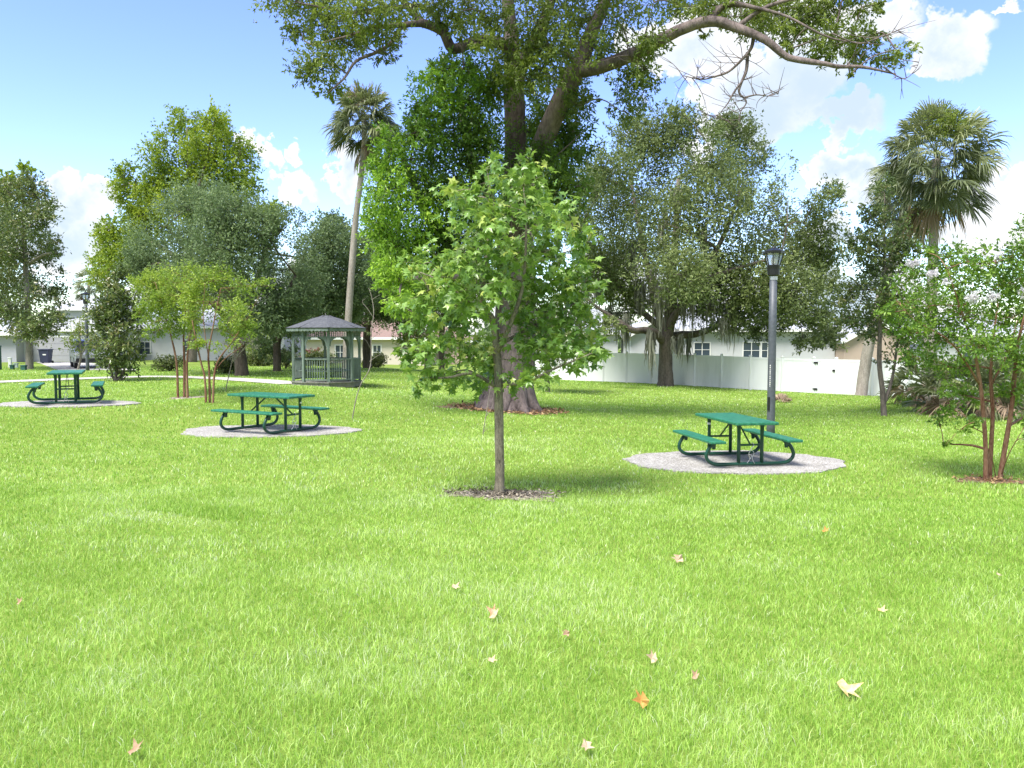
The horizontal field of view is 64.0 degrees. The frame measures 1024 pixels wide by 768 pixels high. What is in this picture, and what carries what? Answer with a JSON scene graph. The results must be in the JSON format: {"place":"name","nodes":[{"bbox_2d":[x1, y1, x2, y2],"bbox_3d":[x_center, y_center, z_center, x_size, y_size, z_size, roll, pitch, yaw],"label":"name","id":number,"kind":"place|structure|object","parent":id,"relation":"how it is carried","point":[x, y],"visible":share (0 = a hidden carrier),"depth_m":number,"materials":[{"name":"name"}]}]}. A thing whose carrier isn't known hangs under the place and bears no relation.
{"place":"outdoors","nodes":[
{"label":"outdoors","id":0,"kind":"place"},
{"bbox_2d":[37,362,132,369],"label":"driveway","id":1,"kind":"structure","parent":0,"point":[61,365],"depth_m":51.44,"materials":[{"name":"concrete"}]},
{"bbox_2d":[37,349,53,362],"bbox_3d":[-32.710,-1.953,57.481,0.760,1.015,0.820,0,3,-6],"label":"wheelie bin","id":2,"kind":"object","parent":1,"relation":"on","point":[45,355],"visible":0.96,"depth_m":57.18,"materials":[{"name":"blue plastic"}]},
{"bbox_2d":[69,339,108,367],"bbox_3d":[-25.837,-1.874,49.982,1.850,1.696,4.570,-2,4,-32],"label":"parked car","id":3,"kind":"object","parent":1,"relation":"on","point":[74,361],"visible":0.48,"depth_m":48.26,"materials":[{"name":"silver metal"}]},
{"bbox_2d":[0,376,291,383],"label":"path","id":4,"kind":"structure","parent":0,"point":[257,380],"depth_m":34.12,"materials":[{"name":"concrete"}]},
{"bbox_2d":[0,339,1023,767],"bbox_3d":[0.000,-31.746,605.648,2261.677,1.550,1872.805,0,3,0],"label":"ground","id":5,"kind":"structure","parent":0,"point":[332,397],"depth_m":6.60,"materials":[{"name":"green plant"}]},
{"bbox_2d":[0,346,1,369],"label":"utility box","id":6,"kind":"object","parent":5,"relation":"on","point":[0,359],"visible":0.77,"depth_m":47.03,"materials":[{"name":"teal"}]},
{"bbox_2d":[8,357,12,366],"bbox_3d":[-30.941,-1.294,50.507,0.220,0.685,0.220,0,3,-6],"label":"utility box","id":7,"kind":"object","parent":5,"relation":"on","point":[9,360],"visible":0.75,"depth_m":50.42,"materials":[{"name":"white metal"}]},
{"bbox_2d":[0,318,23,361],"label":"house","id":8,"kind":"structure","parent":5,"relation":"on","point":[9,348],"depth_m":61.97,"materials":[{"name":"white paint"}]},
{"bbox_2d":[0,159,37,277],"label":"tall tree","id":9,"kind":"object","parent":5,"relation":"on","point":[20,165],"visible":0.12,"depth_m":54.98,"materials":[{"name":"green plant"}]},
{"bbox_2d":[20,365,27,369],"bbox_3d":[-27.428,-0.886,46.023,0.300,0.365,0.300,0,3,-6],"label":"utility box","id":10,"kind":"object","parent":5,"relation":"on","point":[23,367],"visible":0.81,"depth_m":45.90,"materials":[{"name":"teal metal"}]},
{"bbox_2d":[0,167,75,368],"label":"broadleaf tree","id":11,"kind":"object","parent":5,"relation":"on","point":[30,328],"visible":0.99,"depth_m":46.44,"materials":[{"name":"green plant"}]},
{"bbox_2d":[0,400,140,407],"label":"paved pad","id":12,"kind":"object","parent":5,"relation":"on","point":[100,403],"visible":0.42,"depth_m":20.06,"materials":[{"name":"grey concrete"}]},
{"bbox_2d":[25,370,104,403],"bbox_3d":[-11.148,0.062,20.536,1.650,0.768,1.830,-2,4,-25],"label":"picnic table","id":13,"kind":"object","parent":12,"relation":"on","point":[96,385],"visible":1,"depth_m":20.11,"materials":[{"name":"green paint"}]},
{"bbox_2d":[15,317,140,361],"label":"house","id":14,"kind":"structure","parent":5,"relation":"on","point":[57,355],"depth_m":62.91,"materials":[{"name":"white paint"}]},
{"bbox_2d":[33,338,71,361],"bbox_3d":[-35.104,-2.649,62.929,3.350,1.840,0.057,0,3,0],"label":"garage door","id":15,"kind":"structure","parent":14,"relation":"in","point":[57,356],"depth_m":62.90,"materials":[{"name":"paint"}]},
{"bbox_2d":[58,315,101,369],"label":"sapling","id":16,"kind":"object","parent":5,"relation":"on","point":[74,341],"visible":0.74,"depth_m":45.85,"materials":[{"name":"green plant"}]},
{"bbox_2d":[81,291,89,370],"bbox_3d":[-23.324,-2.860,44.910,0.447,4.450,0.447,0,3,0],"label":"lamp post","id":17,"kind":"object","parent":5,"relation":"on","point":[85,294],"visible":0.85,"depth_m":44.85,"materials":[{"name":"grey metal"}]},
{"bbox_2d":[70,267,103,301],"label":"tree","id":18,"kind":"object","parent":5,"relation":"on","point":[79,287],"visible":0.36,"depth_m":83.91,"materials":[{"name":"green plant"}]},
{"bbox_2d":[50,298,139,320],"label":"house","id":19,"kind":"structure","parent":5,"relation":"on","point":[75,311],"depth_m":74.76,"materials":[{"name":"white paint"}]},
{"bbox_2d":[79,262,151,380],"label":"magnolia","id":20,"kind":"object","parent":5,"relation":"on","point":[115,302],"visible":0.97,"depth_m":32.50,"materials":[{"name":"green plant"}]},
{"bbox_2d":[128,738,142,754],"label":"fallen leaf","id":21,"kind":"object","parent":5,"relation":"on","point":[135,747],"visible":1,"depth_m":3.69,"materials":[{"name":"beige plant"}]},
{"bbox_2d":[149,353,182,370],"bbox_3d":[-18.855,-1.193,44.998,1.874,1.123,1.771,-1,3,-18],"label":"shrub","id":22,"kind":"object","parent":5,"relation":"on","point":[168,364],"visible":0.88,"depth_m":44.69,"materials":[{"name":"green plant"}]},
{"bbox_2d":[82,94,291,361],"bbox_3d":[-24.988,-11.073,62.174,16.752,20.190,9.928,0,3,0],"label":"tall tree","id":23,"kind":"object","parent":5,"relation":"on","point":[198,153],"visible":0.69,"depth_m":61.24,"materials":[{"name":"green plant"}]},
{"bbox_2d":[170,396,204,399],"bbox_3d":[-9.510,0.453,23.906,1.212,0.176,0.891,0,3,0],"label":"soil patch","id":24,"kind":"object","parent":5,"relation":"on","point":[185,397],"visible":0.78,"depth_m":23.96,"materials":[{"name":"brown soil"}]},
{"bbox_2d":[121,258,221,397],"bbox_3d":[-9.903,-1.576,24.010,3.209,4.298,2.876,0,3,0],"label":"crape myrtle","id":25,"kind":"object","parent":24,"relation":"on","point":[163,299],"visible":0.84,"depth_m":23.91,"materials":[{"name":"green plant"}]},
{"bbox_2d":[134,308,309,360],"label":"house","id":26,"kind":"structure","parent":5,"relation":"on","point":[160,346],"depth_m":67.93,"materials":[{"name":"white paint"}]},
{"bbox_2d":[139,341,150,354],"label":"window","id":27,"kind":"structure","parent":26,"relation":"in","point":[148,344],"depth_m":67.93,"materials":[{"name":"white"}]},
{"bbox_2d":[211,354,234,373],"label":"shrub","id":28,"kind":"object","parent":5,"relation":"on","point":[224,366],"visible":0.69,"depth_m":42.61,"materials":[{"name":"green plant"}]},
{"bbox_2d":[108,169,345,375],"bbox_3d":[-14.483,-5.453,39.633,12.667,10.895,11.008,0,3,0],"label":"live oak","id":29,"kind":"object","parent":5,"relation":"on","point":[290,302],"visible":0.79,"depth_m":37.82,"materials":[{"name":"green plant"}]},
{"bbox_2d":[173,260,281,403],"bbox_3d":[-7.720,-1.360,22.278,3.216,4.090,2.130,2,4,34],"label":"crape myrtle","id":30,"kind":"object","parent":5,"relation":"on","point":[217,278],"visible":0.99,"depth_m":22.09,"materials":[{"name":"green plant"}]},
{"bbox_2d":[224,335,260,390],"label":"sapling","id":31,"kind":"object","parent":5,"relation":"on","point":[239,353],"visible":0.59,"depth_m":25.03,"materials":[{"name":"green plant"}]},
{"bbox_2d":[245,331,273,358],"bbox_3d":[-17.944,-2.707,57.761,2.810,2.797,3.342,-1,4,-25],"label":"shrub","id":32,"kind":"object","parent":5,"relation":"on","point":[250,348],"visible":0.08,"depth_m":57.46,"materials":[{"name":"green plant"}]},
{"bbox_2d":[246,349,282,365],"bbox_3d":[-16.877,-1.727,54.022,3.689,1.238,1.457,1,3,11],"label":"hedge","id":33,"kind":"object","parent":5,"relation":"on","point":[251,360],"visible":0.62,"depth_m":53.80,"materials":[{"name":"green plant"}]},
{"bbox_2d":[180,425,362,437],"bbox_3d":[-5.153,1.053,17.597,3.831,0.159,2.305,0,3,0],"label":"paved pad","id":34,"kind":"object","parent":5,"relation":"on","point":[219,431],"visible":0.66,"depth_m":17.35,"materials":[{"name":"grey concrete"}]},
{"bbox_2d":[211,392,329,433],"bbox_3d":[-5.166,0.599,17.561,1.830,0.768,1.650,2,4,30],"label":"picnic table","id":35,"kind":"object","parent":34,"relation":"on","point":[273,407],"visible":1,"depth_m":17.40,"materials":[{"name":"green paint"}]},
{"bbox_2d":[281,349,297,368],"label":"shrub","id":36,"kind":"object","parent":5,"relation":"on","point":[286,365],"visible":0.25,"depth_m":48.87,"materials":[{"name":"green plant"}]},
{"bbox_2d":[228,206,392,370],"bbox_3d":[-11.021,-5.354,46.528,9.419,9.785,6.932,2,4,30],"label":"live oak","id":37,"kind":"object","parent":5,"relation":"on","point":[333,222],"visible":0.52,"depth_m":44.63,"materials":[{"name":"green plant"}]},
{"bbox_2d":[297,347,337,365],"bbox_3d":[-13.395,-1.879,56.121,3.160,1.451,1.419,0,3,0],"label":"hedge","id":38,"kind":"object","parent":5,"relation":"on","point":[317,353],"visible":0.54,"depth_m":55.92,"materials":[{"name":"green plant"}]},
{"bbox_2d":[285,315,365,387],"bbox_3d":[-7.282,-1.299,32.178,2.928,2.770,2.928,-3,4,-38],"label":"gazebo","id":39,"kind":"object","parent":5,"relation":"on","point":[301,367],"visible":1,"depth_m":31.44,"materials":[{"name":"green wood"}]},
{"bbox_2d":[319,79,404,378],"bbox_3d":[-6.811,-6.755,37.623,4.000,14.285,3.667,0,3,0],"label":"cabbage palm","id":40,"kind":"object","parent":5,"relation":"on","point":[342,129],"visible":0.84,"depth_m":37.19,"materials":[{"name":"green plant"}]},
{"bbox_2d":[299,318,435,365],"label":"house","id":41,"kind":"structure","parent":5,"relation":"on","point":[382,342],"depth_m":65.97,"materials":[{"name":"beige paint"}]},
{"bbox_2d":[335,345,342,356],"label":"window","id":42,"kind":"structure","parent":41,"relation":"in","point":[339,348],"depth_m":66.05,"materials":[{"name":"white"}]},
{"bbox_2d":[372,345,381,355],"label":"window","id":43,"kind":"structure","parent":41,"relation":"in","point":[374,347],"depth_m":65.89,"materials":[{"name":"white glass"}]},
{"bbox_2d":[352,290,389,418],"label":"bare sapling","id":44,"kind":"object","parent":5,"relation":"on","point":[385,323],"visible":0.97,"depth_m":20.01,"materials":[{"name":"brown plant"}]},
{"bbox_2d":[361,356,386,366],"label":"clipped shrub","id":45,"kind":"object","parent":5,"relation":"on","point":[375,361],"visible":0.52,"depth_m":54.87,"materials":[{"name":"green plant"}]},
{"bbox_2d":[338,214,412,368],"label":"live oak","id":46,"kind":"object","parent":5,"relation":"on","point":[378,315],"visible":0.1,"depth_m":49.51,"materials":[{"name":"green plant"}]},
{"bbox_2d":[373,350,390,367],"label":"clipped shrub","id":47,"kind":"object","parent":5,"relation":"on","point":[382,356],"visible":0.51,"depth_m":55.81,"materials":[{"name":"green plant"}]},
{"bbox_2d":[391,318,447,362],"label":"tree","id":48,"kind":"object","parent":5,"relation":"on","point":[407,338],"visible":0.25,"depth_m":49.64,"materials":[{"name":"green plant"}]},
{"bbox_2d":[384,261,495,375],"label":"live oak","id":49,"kind":"object","parent":5,"relation":"on","point":[441,354],"visible":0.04,"depth_m":43.06,"materials":[{"name":"green plant"}]},
{"bbox_2d":[435,327,476,364],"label":"house","id":50,"kind":"structure","parent":5,"relation":"on","point":[452,355],"depth_m":70.98,"materials":[{"name":"beige paint"}]},
{"bbox_2d":[11,301,914,352],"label":"distant woods","id":51,"kind":"object","parent":5,"relation":"on","point":[487,330],"visible":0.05,"depth_m":109.61,"materials":[{"name":"green plant"}]},
{"bbox_2d":[482,386,492,434],"bbox_3d":[-0.500,0.578,17.715,0.150,1.165,0.288,3,4,43],"label":"dead branch","id":52,"kind":"object","parent":5,"relation":"on","point":[486,412],"visible":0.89,"depth_m":17.67,"materials":[{"name":"beige wood"}]},
{"bbox_2d":[488,655,495,661],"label":"fallen leaf","id":53,"kind":"object","parent":5,"relation":"on","point":[492,659],"visible":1,"depth_m":4.71,"materials":[{"name":"beige plant"}]},
{"bbox_2d":[486,604,498,617],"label":"fallen leaf","id":54,"kind":"object","parent":5,"relation":"on","point":[493,612],"visible":1,"depth_m":5.54,"materials":[{"name":"beige plant"}]},
{"bbox_2d":[435,403,558,415],"bbox_3d":[-0.371,0.783,24.016,3.792,0.338,2.586,0,3,0],"label":"soil patch","id":55,"kind":"object","parent":5,"relation":"on","point":[442,406],"visible":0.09,"depth_m":23.53,"materials":[{"name":"brown soil"}]},
{"bbox_2d":[447,400,568,414],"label":"leaf litter","id":56,"kind":"object","parent":55,"relation":"on","point":[464,404],"visible":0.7,"depth_m":23.47,"materials":[{"name":"brown plant"}]},
{"bbox_2d":[437,489,558,501],"bbox_3d":[-0.189,1.544,11.065,1.643,0.168,1.027,0,3,0],"label":"soil patch","id":57,"kind":"object","parent":5,"relation":"on","point":[484,496],"visible":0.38,"depth_m":10.91,"materials":[{"name":"brown soil"}]},
{"bbox_2d":[443,485,565,499],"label":"wood chips","id":58,"kind":"object","parent":57,"relation":"on","point":[512,492],"visible":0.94,"depth_m":11.02,"materials":[{"name":"wood"}]},
{"bbox_2d":[388,147,613,494],"bbox_3d":[-0.157,-0.804,11.011,3.130,4.740,2.630,0,3,0],"label":"young tree","id":59,"kind":"object","parent":5,"relation":"on","point":[489,219],"visible":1,"depth_m":10.78,"materials":[{"name":"green plant"}]},
{"bbox_2d":[562,629,569,635],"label":"fallen leaf","id":60,"kind":"object","parent":5,"relation":"on","point":[566,632],"visible":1,"depth_m":5.15,"materials":[{"name":"beige plant"}]},
{"bbox_2d":[535,277,597,391],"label":"tree","id":61,"kind":"object","parent":5,"relation":"on","point":[568,333],"visible":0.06,"depth_m":36.57,"materials":[{"name":"green plant"}]},
{"bbox_2d":[581,739,594,750],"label":"fallen leaf","id":62,"kind":"object","parent":5,"relation":"on","point":[586,744],"visible":1,"depth_m":3.71,"materials":[{"name":"beige plant"}]},
{"bbox_2d":[247,0,934,412],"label":"giant tree","id":63,"kind":"object","parent":5,"relation":"on","point":[553,130],"visible":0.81,"depth_m":21.25,"materials":[{"name":"green plant"}]},
{"bbox_2d":[573,308,620,352],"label":"house","id":64,"kind":"structure","parent":5,"relation":"on","point":[612,347],"depth_m":61.93,"materials":[{"name":"white paint"}]},
{"bbox_2d":[619,321,660,353],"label":"house","id":65,"kind":"structure","parent":5,"relation":"on","point":[637,343],"depth_m":58.14,"materials":[{"name":"white paint"}]},
{"bbox_2d":[632,690,648,707],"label":"fallen leaf","id":66,"kind":"object","parent":5,"relation":"on","point":[642,700],"visible":1,"depth_m":4.17,"materials":[{"name":"orange plant"}]},
{"bbox_2d":[646,650,657,662],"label":"fallen leaf","id":67,"kind":"object","parent":5,"relation":"on","point":[652,657],"visible":1,"depth_m":4.74,"materials":[{"name":"beige plant"}]},
{"bbox_2d":[672,554,682,561],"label":"fallen leaf","id":68,"kind":"object","parent":5,"relation":"on","point":[678,558],"visible":1,"depth_m":7.10,"materials":[{"name":"beige plant"}]},
{"bbox_2d":[692,669,698,678],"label":"fallen leaf","id":69,"kind":"object","parent":5,"relation":"on","point":[695,675],"visible":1,"depth_m":4.49,"materials":[{"name":"beige plant"}]},
{"bbox_2d":[550,93,855,385],"bbox_3d":[11.185,-8.009,45.564,18.564,16.927,14.965,0,3,0],"label":"live oak","id":70,"kind":"object","parent":5,"relation":"on","point":[696,283],"visible":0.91,"depth_m":43.83,"materials":[{"name":"green plant"}]},
{"bbox_2d":[622,450,845,474],"bbox_3d":[3.995,1.440,14.715,3.975,0.131,2.794,0,3,0],"label":"paved pad","id":71,"kind":"object","parent":5,"relation":"on","point":[675,461],"visible":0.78,"depth_m":14.43,"materials":[{"name":"grey concrete"}]},
{"bbox_2d":[673,413,802,465],"bbox_3d":[3.986,0.980,14.678,1.650,0.768,1.830,-1,3,-9],"label":"picnic table","id":72,"kind":"object","parent":71,"relation":"on","point":[736,419],"visible":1,"depth_m":14.19,"materials":[{"name":"green metal"}]},
{"bbox_2d":[630,305,844,358],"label":"house","id":73,"kind":"structure","parent":5,"relation":"on","point":[711,345],"depth_m":59.85,"materials":[{"name":"white paint"}]},
{"bbox_2d":[693,342,710,354],"bbox_3d":[13.940,-2.511,60.053,1.300,1.130,0.100,0,3,3],"label":"window","id":74,"kind":"structure","parent":73,"relation":"in","point":[704,349],"depth_m":60.06,"materials":[{"name":"white"}]},
{"bbox_2d":[742,342,760,356],"bbox_3d":[17.496,-2.449,59.842,1.350,1.280,0.100,0,3,3],"label":"window","id":75,"kind":"structure","parent":73,"relation":"in","point":[751,348],"depth_m":59.84,"materials":[{"name":"white glass"}]},
{"bbox_2d":[761,342,767,357],"bbox_3d":[18.660,-2.445,59.771,1.050,1.280,0.100,0,3,3],"label":"window","id":76,"kind":"structure","parent":73,"relation":"in","point":[764,349],"depth_m":59.79,"materials":[{"name":"white glass"}]},
{"bbox_2d":[763,245,784,432],"bbox_3d":[5.870,-0.901,18.479,0.447,4.450,0.447,0,3,0],"label":"lamp post","id":77,"kind":"object","parent":5,"relation":"on","point":[773,255],"visible":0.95,"depth_m":18.40,"materials":[{"name":"grey metal"}]},
{"bbox_2d":[533,351,1018,399],"bbox_3d":[13.200,-0.633,44.464,30.514,2.319,0.211,3,4,38],"label":"fence","id":78,"kind":"object","parent":5,"relation":"on","point":[826,376],"visible":0.42,"depth_m":44.87,"materials":[{"name":"white plastic"}]},
{"bbox_2d":[775,393,791,402],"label":"fallen frond","id":79,"kind":"object","parent":5,"relation":"on","point":[783,397],"visible":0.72,"depth_m":34.11,"materials":[{"name":"brown plant"}]},
{"bbox_2d":[837,678,863,696],"bbox_3d":[1.765,1.590,4.290,0.142,0.062,0.097,3,4,44],"label":"fallen leaf","id":80,"kind":"object","parent":5,"relation":"on","point":[845,687],"visible":1,"depth_m":4.30,"materials":[{"name":"beige plant"}]},
{"bbox_2d":[833,321,916,360],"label":"house","id":81,"kind":"structure","parent":5,"relation":"on","point":[854,348],"depth_m":57.96,"materials":[{"name":"beige paint"}]},
{"bbox_2d":[817,171,938,415],"bbox_3d":[11.602,-2.729,26.029,3.423,7.925,3.540,0,3,0],"label":"holly tree","id":82,"kind":"object","parent":5,"relation":"on","point":[900,245],"visible":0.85,"depth_m":25.68,"materials":[{"name":"green plant"}]},
{"bbox_2d":[855,152,953,395],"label":"cabbage palm","id":83,"kind":"object","parent":5,"relation":"on","point":[863,376],"visible":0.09,"depth_m":39.64,"materials":[{"name":"green plant"}]},
{"bbox_2d":[896,391,926,405],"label":"shrub","id":84,"kind":"object","parent":5,"relation":"on","point":[902,399],"visible":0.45,"depth_m":29.04,"materials":[{"name":"green plant"}]},
{"bbox_2d":[876,355,956,406],"bbox_3d":[14.929,0.107,29.482,3.159,2.430,3.042,0,3,0],"label":"palmetto","id":85,"kind":"object","parent":5,"relation":"on","point":[897,385],"visible":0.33,"depth_m":29.81,"materials":[{"name":"green plant"}]},
{"bbox_2d":[863,95,1017,396],"bbox_3d":[16.710,-5.171,32.705,5.106,12.440,5.291,0,3,0],"label":"cabbage palm","id":86,"kind":"object","parent":5,"relation":"on","point":[934,189],"visible":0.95,"depth_m":31.80,"materials":[{"name":"green plant"}]},
{"bbox_2d":[896,312,1023,360],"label":"house","id":87,"kind":"structure","parent":5,"relation":"on","point":[952,351],"depth_m":59.96,"materials":[{"name":"white paint"}]},
{"bbox_2d":[962,344,977,358],"bbox_3d":[33.594,-2.307,59.935,1.400,1.230,0.100,0,3,0],"label":"window","id":88,"kind":"structure","parent":87,"relation":"in","point":[966,353],"depth_m":59.93,"materials":[{"name":"white"}]},
{"bbox_2d":[899,354,1023,417],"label":"palmetto","id":89,"kind":"object","parent":5,"relation":"on","point":[931,380],"visible":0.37,"depth_m":25.93,"materials":[{"name":"green plant"}]},
{"bbox_2d":[942,354,1023,421],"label":"palmetto","id":90,"kind":"object","parent":5,"relation":"on","point":[996,364],"visible":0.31,"depth_m":24.63,"materials":[{"name":"green plant"}]},
{"bbox_2d":[953,476,1023,483],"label":"soil patch","id":91,"kind":"object","parent":5,"relation":"on","point":[982,480],"visible":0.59,"depth_m":12.94,"materials":[{"name":"brown soil"}]},
{"bbox_2d":[872,227,1023,480],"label":"crape myrtle","id":92,"kind":"object","parent":91,"relation":"on","point":[1005,286],"visible":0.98,"depth_m":12.81,"materials":[{"name":"green plant"}]},
{"bbox_2d":[952,474,1023,483],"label":"leaf litter","id":93,"kind":"object","parent":91,"relation":"on","point":[991,478],"visible":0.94,"depth_m":12.97,"materials":[{"name":"brown plant"}]},
{"bbox_2d":[997,212,1023,352],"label":"broadleaf tree","id":94,"kind":"object","parent":5,"relation":"on","point":[1017,223],"visible":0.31,"depth_m":40.72,"materials":[{"name":"green plant"}]},
{"bbox_2d":[0,0,1023,335],"label":"sky","id":95,"kind":"structure","parent":0,"point":[81,81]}
]}

